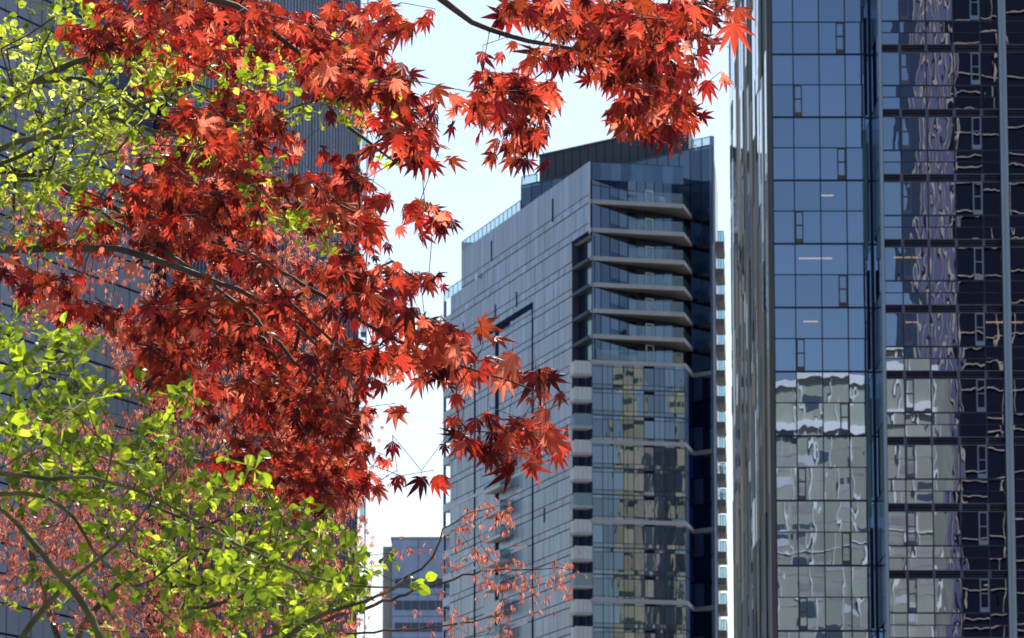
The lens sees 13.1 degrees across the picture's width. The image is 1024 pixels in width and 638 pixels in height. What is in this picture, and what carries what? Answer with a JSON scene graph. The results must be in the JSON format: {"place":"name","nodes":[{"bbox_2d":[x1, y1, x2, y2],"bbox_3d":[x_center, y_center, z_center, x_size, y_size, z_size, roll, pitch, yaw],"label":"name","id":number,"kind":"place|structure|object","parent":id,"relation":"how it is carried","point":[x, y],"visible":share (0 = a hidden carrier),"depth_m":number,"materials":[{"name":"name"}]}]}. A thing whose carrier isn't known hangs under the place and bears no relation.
{"place":"outdoors","nodes":[
{"label":"outdoors","id":0,"kind":"place"},
{"bbox_2d":[0,0,368,637],"bbox_3d":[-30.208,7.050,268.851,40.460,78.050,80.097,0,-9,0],"label":"office tower","id":1,"kind":"structure","parent":0,"point":[340,139],"depth_m":248.71,"materials":[{"name":"blue glass"}]},
{"bbox_2d":[382,537,449,637],"bbox_3d":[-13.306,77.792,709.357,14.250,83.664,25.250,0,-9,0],"label":"office block","id":2,"kind":"structure","parent":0,"point":[400,614],"depth_m":702.58,"materials":[{"name":"blue glass"}]},
{"bbox_2d":[357,0,733,637],"label":"sky","id":3,"kind":"structure","parent":0,"point":[475,196],"materials":[{"name":"white"}]},
{"bbox_2d":[443,130,727,637],"bbox_3d":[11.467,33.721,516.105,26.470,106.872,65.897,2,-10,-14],"label":"apartment tower","id":4,"kind":"structure","parent":0,"point":[568,267],"depth_m":493.18,"materials":[{"name":"concrete"}]},
{"bbox_2d":[521,146,709,208],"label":"glass railing","id":5,"kind":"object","parent":4,"relation":"in","point":[695,163],"depth_m":500.83,"materials":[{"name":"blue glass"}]},
{"bbox_2d":[592,260,671,285],"bbox_3d":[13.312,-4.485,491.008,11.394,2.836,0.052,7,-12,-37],"label":"ribbon window","id":6,"kind":"structure","parent":4,"relation":"in","point":[601,271],"depth_m":490.42,"materials":[{"name":"blue glass"}]},
{"bbox_2d":[592,232,671,259],"bbox_3d":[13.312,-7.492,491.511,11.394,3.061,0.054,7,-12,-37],"label":"ribbon window","id":7,"kind":"structure","parent":4,"relation":"in","point":[607,245],"depth_m":490.78,"materials":[{"name":"blue glass"}]},
{"bbox_2d":[592,204,671,230],"bbox_3d":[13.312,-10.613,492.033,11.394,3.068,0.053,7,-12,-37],"label":"ribbon window","id":8,"kind":"structure","parent":4,"relation":"in","point":[603,216],"depth_m":491.38,"materials":[{"name":"blue glass"}]},
{"bbox_2d":[592,287,672,311],"bbox_3d":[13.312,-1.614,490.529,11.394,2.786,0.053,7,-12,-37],"label":"ribbon window","id":9,"kind":"structure","parent":4,"relation":"in","point":[596,291],"depth_m":489.95,"materials":[{"name":"blue glass"}]},
{"bbox_2d":[593,338,672,362],"bbox_3d":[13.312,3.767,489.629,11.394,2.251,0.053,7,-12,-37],"label":"ribbon window","id":10,"kind":"structure","parent":4,"relation":"in","point":[632,347],"depth_m":488.99,"materials":[{"name":"blue glass"}]},
{"bbox_2d":[593,313,672,336],"bbox_3d":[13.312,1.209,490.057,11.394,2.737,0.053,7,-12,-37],"label":"ribbon window","id":11,"kind":"structure","parent":4,"relation":"in","point":[661,330],"depth_m":489.47,"materials":[{"name":"blue glass"}]},
{"bbox_2d":[592,364,684,390],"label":"ribbon window","id":12,"kind":"structure","parent":4,"relation":"in","point":[614,374],"depth_m":487.08,"materials":[{"name":"blue glass"}]},
{"bbox_2d":[593,468,684,496],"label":"ribbon window","id":13,"kind":"structure","parent":4,"relation":"in","point":[602,479],"depth_m":485.07,"materials":[{"name":"blue glass"}]},
{"bbox_2d":[593,443,684,469],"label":"ribbon window","id":14,"kind":"structure","parent":4,"relation":"in","point":[666,456],"depth_m":485.66,"materials":[{"name":"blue glass"}]},
{"bbox_2d":[593,415,684,441],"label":"ribbon window","id":15,"kind":"structure","parent":4,"relation":"in","point":[675,429],"depth_m":486.13,"materials":[{"name":"blue glass"}]},
{"bbox_2d":[593,389,684,417],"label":"ribbon window","id":16,"kind":"structure","parent":4,"relation":"in","point":[644,404],"depth_m":486.61,"materials":[{"name":"blue glass"}]},
{"bbox_2d":[593,603,685,628],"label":"ribbon window","id":17,"kind":"structure","parent":4,"relation":"in","point":[644,616],"depth_m":482.70,"materials":[{"name":"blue glass"}]},
{"bbox_2d":[593,575,685,600],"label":"ribbon window","id":18,"kind":"structure","parent":4,"relation":"in","point":[624,585],"depth_m":483.18,"materials":[{"name":"grey glass"}]},
{"bbox_2d":[593,548,685,575],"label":"ribbon window","id":19,"kind":"structure","parent":4,"relation":"in","point":[623,562],"depth_m":483.65,"materials":[{"name":"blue glass"}]},
{"bbox_2d":[593,523,685,549],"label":"ribbon window","id":20,"kind":"structure","parent":4,"relation":"in","point":[603,533],"depth_m":484.12,"materials":[{"name":"blue glass"}]},
{"bbox_2d":[593,495,685,521],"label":"ribbon window","id":21,"kind":"structure","parent":4,"relation":"in","point":[601,507],"depth_m":484.59,"materials":[{"name":"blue glass"}]},
{"bbox_2d":[728,0,1023,637],"bbox_3d":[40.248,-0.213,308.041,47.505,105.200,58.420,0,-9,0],"label":"glass tower","id":22,"kind":"structure","parent":0,"point":[877,233],"depth_m":282.56,"materials":[{"name":"blue glass"}]},
{"bbox_2d":[772,0,791,52],"bbox_3d":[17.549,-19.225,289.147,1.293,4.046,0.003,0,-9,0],"label":"window","id":23,"kind":"structure","parent":22,"relation":"in","point":[781,9],"depth_m":289.08,"materials":[{"name":"blue glass"}]},
{"bbox_2d":[773,55,792,115],"bbox_3d":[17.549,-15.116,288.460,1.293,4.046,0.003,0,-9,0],"label":"window","id":24,"kind":"structure","parent":22,"relation":"in","point":[782,64],"depth_m":288.45,"materials":[{"name":"blue glass"}]},
{"bbox_2d":[773,118,793,178],"bbox_3d":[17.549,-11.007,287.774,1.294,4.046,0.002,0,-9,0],"label":"window","id":25,"kind":"structure","parent":22,"relation":"in","point":[782,127],"depth_m":287.74,"materials":[{"name":"blue glass"}]},
{"bbox_2d":[774,181,793,242],"bbox_3d":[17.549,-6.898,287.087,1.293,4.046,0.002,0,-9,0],"label":"window","id":26,"kind":"structure","parent":22,"relation":"in","point":[783,190],"depth_m":287.08,"materials":[{"name":"blue glass"}]},
{"bbox_2d":[774,245,794,305],"bbox_3d":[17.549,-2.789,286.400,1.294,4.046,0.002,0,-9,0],"label":"window","id":27,"kind":"structure","parent":22,"relation":"in","point":[784,254],"depth_m":286.41,"materials":[{"name":"blue glass"}]},
{"bbox_2d":[775,308,795,370],"bbox_3d":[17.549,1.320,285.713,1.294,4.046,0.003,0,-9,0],"label":"window","id":28,"kind":"structure","parent":22,"relation":"in","point":[785,349],"depth_m":285.71,"materials":[{"name":"blue glass"}]},
{"bbox_2d":[776,373,795,434],"bbox_3d":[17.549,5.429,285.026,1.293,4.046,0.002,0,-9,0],"label":"window","id":29,"kind":"structure","parent":22,"relation":"in","point":[785,382],"depth_m":285.02,"materials":[{"name":"grey glass"}]},
{"bbox_2d":[776,437,796,499],"bbox_3d":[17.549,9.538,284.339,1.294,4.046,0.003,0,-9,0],"label":"window","id":30,"kind":"structure","parent":22,"relation":"in","point":[786,447],"depth_m":284.32,"materials":[{"name":"grey glass"}]},
{"bbox_2d":[777,502,797,564],"bbox_3d":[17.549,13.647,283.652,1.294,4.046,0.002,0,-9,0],"label":"window","id":31,"kind":"structure","parent":22,"relation":"in","point":[787,543],"depth_m":283.63,"materials":[{"name":"grey glass"}]},
{"bbox_2d":[778,567,798,629],"bbox_3d":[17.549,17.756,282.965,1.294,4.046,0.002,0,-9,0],"label":"window","id":32,"kind":"structure","parent":22,"relation":"in","point":[787,576],"depth_m":282.94,"materials":[{"name":"grey glass"}]},
{"bbox_2d":[793,0,817,52],"bbox_3d":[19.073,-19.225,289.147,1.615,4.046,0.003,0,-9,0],"label":"window","id":33,"kind":"structure","parent":22,"relation":"in","point":[805,35],"depth_m":289.08,"materials":[{"name":"blue glass"}]},
{"bbox_2d":[794,55,818,115],"bbox_3d":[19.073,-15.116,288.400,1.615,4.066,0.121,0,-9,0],"label":"window","id":34,"kind":"structure","parent":22,"relation":"in","point":[806,68],"depth_m":288.45,"materials":[{"name":"blue glass"}]},
{"bbox_2d":[794,118,819,178],"bbox_3d":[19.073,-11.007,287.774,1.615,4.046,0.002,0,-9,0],"label":"window","id":35,"kind":"structure","parent":22,"relation":"in","point":[806,130],"depth_m":287.74,"materials":[{"name":"blue glass"}]},
{"bbox_2d":[795,181,820,242],"bbox_3d":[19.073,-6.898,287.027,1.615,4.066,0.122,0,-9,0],"label":"window","id":36,"kind":"structure","parent":22,"relation":"in","point":[807,193],"depth_m":287.04,"materials":[{"name":"blue glass"}]},
{"bbox_2d":[796,245,820,305],"bbox_3d":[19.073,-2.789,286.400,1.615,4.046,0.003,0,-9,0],"label":"window","id":37,"kind":"structure","parent":22,"relation":"in","point":[808,257],"depth_m":286.41,"materials":[{"name":"blue glass"}]},
{"bbox_2d":[796,308,821,370],"bbox_3d":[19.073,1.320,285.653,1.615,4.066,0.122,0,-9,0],"label":"window","id":38,"kind":"structure","parent":22,"relation":"in","point":[808,320],"depth_m":285.71,"materials":[{"name":"blue glass"}]},
{"bbox_2d":[797,373,822,434],"bbox_3d":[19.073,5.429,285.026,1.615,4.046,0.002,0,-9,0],"label":"window","id":39,"kind":"structure","parent":22,"relation":"in","point":[809,385],"depth_m":285.02,"materials":[{"name":"grey glass"}]},
{"bbox_2d":[798,502,823,564],"bbox_3d":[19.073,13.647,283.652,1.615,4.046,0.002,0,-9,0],"label":"window","id":40,"kind":"structure","parent":22,"relation":"in","point":[810,514],"depth_m":283.63,"materials":[{"name":"grey glass"}]},
{"bbox_2d":[798,437,823,499],"bbox_3d":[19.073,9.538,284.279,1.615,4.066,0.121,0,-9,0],"label":"window","id":41,"kind":"structure","parent":22,"relation":"in","point":[810,449],"depth_m":284.32,"materials":[{"name":"grey glass"}]},
{"bbox_2d":[799,567,824,629],"bbox_3d":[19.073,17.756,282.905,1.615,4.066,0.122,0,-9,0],"label":"window","id":42,"kind":"structure","parent":22,"relation":"in","point":[811,579],"depth_m":282.94,"materials":[{"name":"grey glass"}]},
{"bbox_2d":[819,0,843,53],"bbox_3d":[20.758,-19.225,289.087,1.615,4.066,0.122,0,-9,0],"label":"window","id":43,"kind":"structure","parent":22,"relation":"in","point":[831,35],"depth_m":289.08,"materials":[{"name":"blue glass"}]},
{"bbox_2d":[820,55,844,115],"bbox_3d":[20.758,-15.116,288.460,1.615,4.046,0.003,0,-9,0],"label":"window","id":44,"kind":"structure","parent":22,"relation":"in","point":[832,70],"depth_m":288.45,"materials":[{"name":"blue glass"}]},
{"bbox_2d":[820,118,845,179],"bbox_3d":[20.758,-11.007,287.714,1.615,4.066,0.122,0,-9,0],"label":"window","id":45,"kind":"structure","parent":22,"relation":"in","point":[832,130],"depth_m":287.74,"materials":[{"name":"blue glass"}]},
{"bbox_2d":[821,181,846,242],"bbox_3d":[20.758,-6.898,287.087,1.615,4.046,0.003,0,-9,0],"label":"window","id":46,"kind":"structure","parent":22,"relation":"in","point":[833,193],"depth_m":287.11,"materials":[{"name":"blue glass"}]},
{"bbox_2d":[822,308,847,370],"bbox_3d":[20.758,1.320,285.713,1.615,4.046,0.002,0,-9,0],"label":"window","id":47,"kind":"structure","parent":22,"relation":"in","point":[835,320],"depth_m":285.71,"materials":[{"name":"blue glass"}]},
{"bbox_2d":[822,245,847,306],"bbox_3d":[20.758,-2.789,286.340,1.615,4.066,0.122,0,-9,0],"label":"window","id":48,"kind":"structure","parent":22,"relation":"in","point":[834,257],"depth_m":286.41,"materials":[{"name":"blue glass"}]},
{"bbox_2d":[823,373,848,434],"bbox_3d":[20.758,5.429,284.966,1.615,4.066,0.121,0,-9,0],"label":"window","id":49,"kind":"structure","parent":22,"relation":"in","point":[835,385],"depth_m":285.02,"materials":[{"name":"grey glass"}]},
{"bbox_2d":[824,437,849,499],"bbox_3d":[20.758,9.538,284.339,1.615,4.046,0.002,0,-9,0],"label":"window","id":50,"kind":"structure","parent":22,"relation":"in","point":[836,449],"depth_m":284.32,"materials":[{"name":"grey glass"}]},
{"bbox_2d":[825,502,850,564],"bbox_3d":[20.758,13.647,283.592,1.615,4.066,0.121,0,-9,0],"label":"window","id":51,"kind":"structure","parent":22,"relation":"in","point":[837,514],"depth_m":283.63,"materials":[{"name":"grey glass"}]},
{"bbox_2d":[825,567,851,629],"bbox_3d":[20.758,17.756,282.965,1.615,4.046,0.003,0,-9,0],"label":"window","id":52,"kind":"structure","parent":22,"relation":"in","point":[838,579],"depth_m":282.94,"materials":[{"name":"grey glass"}]},
{"bbox_2d":[845,0,862,52],"bbox_3d":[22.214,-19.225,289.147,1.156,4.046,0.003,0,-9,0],"label":"window","id":53,"kind":"structure","parent":22,"relation":"in","point":[853,9],"depth_m":289.08,"materials":[{"name":"blue glass"}]},
{"bbox_2d":[845,55,863,115],"bbox_3d":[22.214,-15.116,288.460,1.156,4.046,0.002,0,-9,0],"label":"window","id":54,"kind":"structure","parent":22,"relation":"in","point":[854,63],"depth_m":288.45,"materials":[{"name":"blue glass"}]},
{"bbox_2d":[846,118,863,178],"bbox_3d":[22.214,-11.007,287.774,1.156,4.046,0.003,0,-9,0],"label":"window","id":55,"kind":"structure","parent":22,"relation":"in","point":[854,126],"depth_m":287.74,"materials":[{"name":"blue glass"}]},
{"bbox_2d":[847,181,863,242],"bbox_3d":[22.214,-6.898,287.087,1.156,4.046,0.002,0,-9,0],"label":"window","id":56,"kind":"structure","parent":22,"relation":"in","point":[855,189],"depth_m":287.11,"materials":[{"name":"blue glass"}]},
{"bbox_2d":[848,245,866,305],"bbox_3d":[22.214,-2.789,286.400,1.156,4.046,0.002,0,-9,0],"label":"window","id":57,"kind":"structure","parent":22,"relation":"in","point":[856,261],"depth_m":286.41,"materials":[{"name":"blue glass"}]},
{"bbox_2d":[849,308,866,370],"bbox_3d":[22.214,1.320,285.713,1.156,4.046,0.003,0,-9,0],"label":"window","id":58,"kind":"structure","parent":22,"relation":"in","point":[857,316],"depth_m":285.71,"materials":[{"name":"blue glass"}]},
{"bbox_2d":[850,437,867,499],"bbox_3d":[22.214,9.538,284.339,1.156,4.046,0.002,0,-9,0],"label":"window","id":59,"kind":"structure","parent":22,"relation":"in","point":[858,445],"depth_m":284.32,"materials":[{"name":"grey glass"}]},
{"bbox_2d":[850,373,867,434],"bbox_3d":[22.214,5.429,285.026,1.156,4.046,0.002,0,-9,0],"label":"window","id":60,"kind":"structure","parent":22,"relation":"in","point":[858,381],"depth_m":285.02,"materials":[{"name":"grey glass"}]},
{"bbox_2d":[851,502,869,564],"bbox_3d":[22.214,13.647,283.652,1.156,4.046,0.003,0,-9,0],"label":"window","id":61,"kind":"structure","parent":22,"relation":"in","point":[859,510],"depth_m":283.63,"materials":[{"name":"grey glass"}]},
{"bbox_2d":[852,567,870,629],"bbox_3d":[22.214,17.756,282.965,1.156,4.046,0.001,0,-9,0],"label":"window","id":62,"kind":"structure","parent":22,"relation":"in","point":[861,607],"depth_m":282.94,"materials":[{"name":"grey glass"}]},
{"bbox_2d":[882,53,899,108],"bbox_3d":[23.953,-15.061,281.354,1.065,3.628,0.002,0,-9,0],"label":"window","id":63,"kind":"structure","parent":22,"relation":"in","point":[890,61],"depth_m":281.35,"materials":[{"name":"blue glass"}]},
{"bbox_2d":[883,117,900,173],"bbox_3d":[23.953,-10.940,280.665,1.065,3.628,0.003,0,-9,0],"label":"window","id":64,"kind":"structure","parent":22,"relation":"in","point":[891,125],"depth_m":280.67,"materials":[{"name":"blue glass"}]},
{"bbox_2d":[884,182,901,238],"bbox_3d":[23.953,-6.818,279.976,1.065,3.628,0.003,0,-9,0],"label":"window","id":65,"kind":"structure","parent":22,"relation":"in","point":[892,190],"depth_m":279.98,"materials":[{"name":"blue glass"}]},
{"bbox_2d":[885,248,902,303],"bbox_3d":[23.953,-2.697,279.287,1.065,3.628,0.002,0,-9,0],"label":"window","id":66,"kind":"structure","parent":22,"relation":"in","point":[893,256],"depth_m":279.30,"materials":[{"name":"blue glass"}]},
{"bbox_2d":[886,313,903,369],"bbox_3d":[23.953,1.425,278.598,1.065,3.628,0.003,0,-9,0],"label":"window","id":67,"kind":"structure","parent":22,"relation":"in","point":[894,321],"depth_m":278.62,"materials":[{"name":"blue glass"}]},
{"bbox_2d":[887,379,904,435],"bbox_3d":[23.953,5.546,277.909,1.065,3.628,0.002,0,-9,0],"label":"window","id":68,"kind":"structure","parent":22,"relation":"in","point":[895,387],"depth_m":277.94,"materials":[{"name":"grey glass"}]},
{"bbox_2d":[888,445,905,502],"bbox_3d":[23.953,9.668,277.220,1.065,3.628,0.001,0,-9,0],"label":"window","id":69,"kind":"structure","parent":22,"relation":"in","point":[896,453],"depth_m":277.26,"materials":[{"name":"grey glass"}]},
{"bbox_2d":[889,512,905,569],"bbox_3d":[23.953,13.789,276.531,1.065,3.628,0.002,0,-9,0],"label":"window","id":70,"kind":"structure","parent":22,"relation":"in","point":[897,520],"depth_m":276.52,"materials":[{"name":"grey glass"}]},
{"bbox_2d":[889,579,906,636],"bbox_3d":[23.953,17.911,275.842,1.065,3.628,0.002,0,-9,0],"label":"window","id":71,"kind":"structure","parent":22,"relation":"in","point":[898,587],"depth_m":275.84,"materials":[{"name":"grey glass"}]},
{"bbox_2d":[899,0,924,43],"bbox_3d":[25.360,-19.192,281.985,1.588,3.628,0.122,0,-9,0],"label":"window","id":72,"kind":"structure","parent":22,"relation":"in","point":[909,9],"depth_m":281.97,"materials":[{"name":"blue glass"}]},
{"bbox_2d":[900,52,925,108],"bbox_3d":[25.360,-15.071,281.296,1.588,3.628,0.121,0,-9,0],"label":"window","id":73,"kind":"structure","parent":22,"relation":"in","point":[912,65],"depth_m":281.35,"materials":[{"name":"blue glass"}]},
{"bbox_2d":[901,117,926,173],"bbox_3d":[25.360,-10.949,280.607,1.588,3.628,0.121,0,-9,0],"label":"window","id":74,"kind":"structure","parent":22,"relation":"in","point":[913,129],"depth_m":280.67,"materials":[{"name":"blue glass"}]},
{"bbox_2d":[902,182,927,238],"bbox_3d":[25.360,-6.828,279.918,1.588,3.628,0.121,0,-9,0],"label":"window","id":75,"kind":"structure","parent":22,"relation":"in","point":[914,194],"depth_m":279.98,"materials":[{"name":"blue glass"}]},
{"bbox_2d":[903,247,928,303],"bbox_3d":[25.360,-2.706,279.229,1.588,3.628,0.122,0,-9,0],"label":"window","id":76,"kind":"structure","parent":22,"relation":"in","point":[915,260],"depth_m":279.30,"materials":[{"name":"blue glass"}]},
{"bbox_2d":[904,313,929,369],"bbox_3d":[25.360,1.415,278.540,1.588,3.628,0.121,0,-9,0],"label":"window","id":77,"kind":"structure","parent":22,"relation":"in","point":[916,325],"depth_m":278.62,"materials":[{"name":"blue glass"}]},
{"bbox_2d":[905,379,930,435],"bbox_3d":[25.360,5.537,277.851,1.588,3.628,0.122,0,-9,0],"label":"window","id":78,"kind":"structure","parent":22,"relation":"in","point":[917,391],"depth_m":277.94,"materials":[{"name":"grey glass"}]},
{"bbox_2d":[906,445,931,502],"bbox_3d":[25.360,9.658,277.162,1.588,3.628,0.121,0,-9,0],"label":"window","id":79,"kind":"structure","parent":22,"relation":"in","point":[918,457],"depth_m":277.26,"materials":[{"name":"grey glass"}]},
{"bbox_2d":[907,512,932,569],"bbox_3d":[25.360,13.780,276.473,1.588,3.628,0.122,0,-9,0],"label":"window","id":80,"kind":"structure","parent":22,"relation":"in","point":[919,524],"depth_m":276.52,"materials":[{"name":"grey glass"}]},
{"bbox_2d":[908,579,933,636],"bbox_3d":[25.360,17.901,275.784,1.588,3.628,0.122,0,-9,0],"label":"window","id":81,"kind":"structure","parent":22,"relation":"in","point":[920,591],"depth_m":275.84,"materials":[{"name":"grey glass"}]},
{"bbox_2d":[926,0,951,43],"bbox_3d":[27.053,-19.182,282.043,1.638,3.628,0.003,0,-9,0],"label":"window","id":82,"kind":"structure","parent":22,"relation":"in","point":[935,9],"depth_m":281.97,"materials":[{"name":"blue glass"}]},
{"bbox_2d":[927,53,952,108],"bbox_3d":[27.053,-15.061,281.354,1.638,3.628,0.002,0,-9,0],"label":"window","id":83,"kind":"structure","parent":22,"relation":"in","point":[939,65],"depth_m":281.35,"materials":[{"name":"blue glass"}]},
{"bbox_2d":[928,117,953,173],"bbox_3d":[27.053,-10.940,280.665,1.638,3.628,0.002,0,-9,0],"label":"window","id":84,"kind":"structure","parent":22,"relation":"in","point":[940,129],"depth_m":280.67,"materials":[{"name":"blue glass"}]},
{"bbox_2d":[929,182,955,238],"bbox_3d":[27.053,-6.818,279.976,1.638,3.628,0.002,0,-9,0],"label":"window","id":85,"kind":"structure","parent":22,"relation":"in","point":[941,194],"depth_m":279.98,"materials":[{"name":"blue glass"}]},
{"bbox_2d":[930,248,956,303],"bbox_3d":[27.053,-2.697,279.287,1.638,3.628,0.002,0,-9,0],"label":"window","id":86,"kind":"structure","parent":22,"relation":"in","point":[942,260],"depth_m":279.30,"materials":[{"name":"blue glass"}]},
{"bbox_2d":[931,313,957,369],"bbox_3d":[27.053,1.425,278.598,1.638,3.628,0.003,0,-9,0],"label":"window","id":87,"kind":"structure","parent":22,"relation":"in","point":[943,325],"depth_m":278.62,"materials":[{"name":"blue glass"}]},
{"bbox_2d":[932,379,958,435],"bbox_3d":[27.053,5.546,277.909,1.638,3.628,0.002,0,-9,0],"label":"window","id":88,"kind":"structure","parent":22,"relation":"in","point":[944,391],"depth_m":277.94,"materials":[{"name":"grey glass"}]},
{"bbox_2d":[933,445,959,502],"bbox_3d":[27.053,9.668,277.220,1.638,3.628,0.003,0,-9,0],"label":"window","id":89,"kind":"structure","parent":22,"relation":"in","point":[945,457],"depth_m":277.26,"materials":[{"name":"grey glass"}]},
{"bbox_2d":[934,512,960,569],"bbox_3d":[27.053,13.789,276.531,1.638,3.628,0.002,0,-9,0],"label":"window","id":90,"kind":"structure","parent":22,"relation":"in","point":[946,524],"depth_m":276.52,"materials":[{"name":"grey glass"}]},
{"bbox_2d":[935,579,961,636],"bbox_3d":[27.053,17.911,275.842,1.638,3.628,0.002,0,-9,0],"label":"window","id":91,"kind":"structure","parent":22,"relation":"in","point":[948,598],"depth_m":275.84,"materials":[{"name":"grey glass"}]},
{"bbox_2d":[953,0,978,43],"bbox_3d":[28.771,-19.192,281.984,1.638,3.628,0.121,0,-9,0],"label":"window","id":92,"kind":"structure","parent":22,"relation":"in","point":[962,9],"depth_m":281.97,"materials":[{"name":"black glass"}]},
{"bbox_2d":[954,52,980,108],"bbox_3d":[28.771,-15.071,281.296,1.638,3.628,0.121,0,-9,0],"label":"window","id":93,"kind":"structure","parent":22,"relation":"in","point":[966,65],"depth_m":281.35,"materials":[{"name":"black glass"}]},
{"bbox_2d":[955,117,981,173],"bbox_3d":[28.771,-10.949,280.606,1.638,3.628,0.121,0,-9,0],"label":"window","id":94,"kind":"structure","parent":22,"relation":"in","point":[967,129],"depth_m":280.67,"materials":[{"name":"black glass"}]},
{"bbox_2d":[956,182,982,238],"bbox_3d":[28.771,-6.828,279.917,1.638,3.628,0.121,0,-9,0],"label":"window","id":95,"kind":"structure","parent":22,"relation":"in","point":[968,194],"depth_m":279.98,"materials":[{"name":"black glass"}]},
{"bbox_2d":[957,247,983,303],"bbox_3d":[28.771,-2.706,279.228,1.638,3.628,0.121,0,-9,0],"label":"window","id":96,"kind":"structure","parent":22,"relation":"in","point":[970,266],"depth_m":279.30,"materials":[{"name":"black glass"}]},
{"bbox_2d":[958,313,984,369],"bbox_3d":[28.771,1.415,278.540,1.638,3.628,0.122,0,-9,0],"label":"window","id":97,"kind":"structure","parent":22,"relation":"in","point":[971,326],"depth_m":278.62,"materials":[{"name":"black glass"}]},
{"bbox_2d":[959,379,985,435],"bbox_3d":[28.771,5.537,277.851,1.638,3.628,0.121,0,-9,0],"label":"window","id":98,"kind":"structure","parent":22,"relation":"in","point":[972,392],"depth_m":277.94,"materials":[{"name":"blue glass"}]},
{"bbox_2d":[960,445,987,502],"bbox_3d":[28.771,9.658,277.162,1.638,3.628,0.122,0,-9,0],"label":"window","id":99,"kind":"structure","parent":22,"relation":"in","point":[973,457],"depth_m":277.26,"materials":[{"name":"black glass"}]},
{"bbox_2d":[961,512,988,569],"bbox_3d":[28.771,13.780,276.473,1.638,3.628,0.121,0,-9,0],"label":"window","id":100,"kind":"structure","parent":22,"relation":"in","point":[974,524],"depth_m":276.52,"materials":[{"name":"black glass"}]},
{"bbox_2d":[963,579,989,636],"bbox_3d":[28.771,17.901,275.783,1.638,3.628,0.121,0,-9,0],"label":"window","id":101,"kind":"structure","parent":22,"relation":"in","point":[975,591],"depth_m":275.84,"materials":[{"name":"blue glass"}]},
{"bbox_2d":[981,53,997,108],"bbox_3d":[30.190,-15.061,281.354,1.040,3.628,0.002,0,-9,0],"label":"window","id":102,"kind":"structure","parent":22,"relation":"in","point":[989,68],"depth_m":281.35,"materials":[{"name":"black glass"}]},
{"bbox_2d":[982,117,998,173],"bbox_3d":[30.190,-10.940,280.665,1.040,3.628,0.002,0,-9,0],"label":"window","id":103,"kind":"structure","parent":22,"relation":"in","point":[990,125],"depth_m":280.67,"materials":[{"name":"black glass"}]},
{"bbox_2d":[983,182,1000,238],"bbox_3d":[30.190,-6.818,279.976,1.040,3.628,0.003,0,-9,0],"label":"window","id":104,"kind":"structure","parent":22,"relation":"in","point":[991,190],"depth_m":279.98,"materials":[{"name":"black glass"}]},
{"bbox_2d":[985,313,1002,369],"bbox_3d":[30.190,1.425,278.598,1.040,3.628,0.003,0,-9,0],"label":"window","id":105,"kind":"structure","parent":22,"relation":"in","point":[994,337],"depth_m":278.62,"materials":[{"name":"black glass"}]},
{"bbox_2d":[987,379,1003,435],"bbox_3d":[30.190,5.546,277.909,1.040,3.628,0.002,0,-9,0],"label":"window","id":106,"kind":"structure","parent":22,"relation":"in","point":[995,394],"depth_m":277.94,"materials":[{"name":"black glass"}]},
{"bbox_2d":[988,445,1005,502],"bbox_3d":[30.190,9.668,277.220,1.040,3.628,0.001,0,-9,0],"label":"window","id":107,"kind":"structure","parent":22,"relation":"in","point":[996,453],"depth_m":277.26,"materials":[{"name":"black glass"}]},
{"bbox_2d":[989,512,1006,569],"bbox_3d":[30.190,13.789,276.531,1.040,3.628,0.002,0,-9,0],"label":"window","id":108,"kind":"structure","parent":22,"relation":"in","point":[997,520],"depth_m":276.52,"materials":[{"name":"black glass"}]},
{"bbox_2d":[990,579,1007,636],"bbox_3d":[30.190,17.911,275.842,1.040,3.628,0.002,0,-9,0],"label":"window","id":109,"kind":"structure","parent":22,"relation":"in","point":[998,587],"depth_m":275.84,"materials":[{"name":"black glass"}]},
{"label":"ground","id":110,"kind":"structure","parent":0,"visible":0},
{"bbox_2d":[0,0,414,266],"bbox_3d":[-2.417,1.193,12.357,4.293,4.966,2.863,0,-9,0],"label":"green tree","id":111,"kind":"object","parent":110,"relation":"on","point":[99,130],"visible":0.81,"depth_m":12.15,"materials":[{"name":"green plant"}]},
{"bbox_2d":[0,299,436,637],"bbox_3d":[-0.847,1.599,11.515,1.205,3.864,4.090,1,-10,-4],"label":"green sapling","id":112,"kind":"object","parent":110,"relation":"on","point":[233,564],"visible":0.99,"depth_m":10.71,"materials":[{"name":"green plant"}]},
{"bbox_2d":[0,115,587,637],"bbox_3d":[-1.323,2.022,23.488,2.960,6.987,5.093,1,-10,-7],"label":"coral maple","id":113,"kind":"object","parent":110,"relation":"on","point":[62,555],"visible":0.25,"depth_m":22.90,"materials":[{"name":"red plant"}]},
{"bbox_2d":[0,0,756,525],"bbox_3d":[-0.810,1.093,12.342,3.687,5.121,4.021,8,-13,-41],"label":"red maple","id":114,"kind":"object","parent":110,"relation":"on","point":[632,50],"visible":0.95,"depth_m":11.69,"materials":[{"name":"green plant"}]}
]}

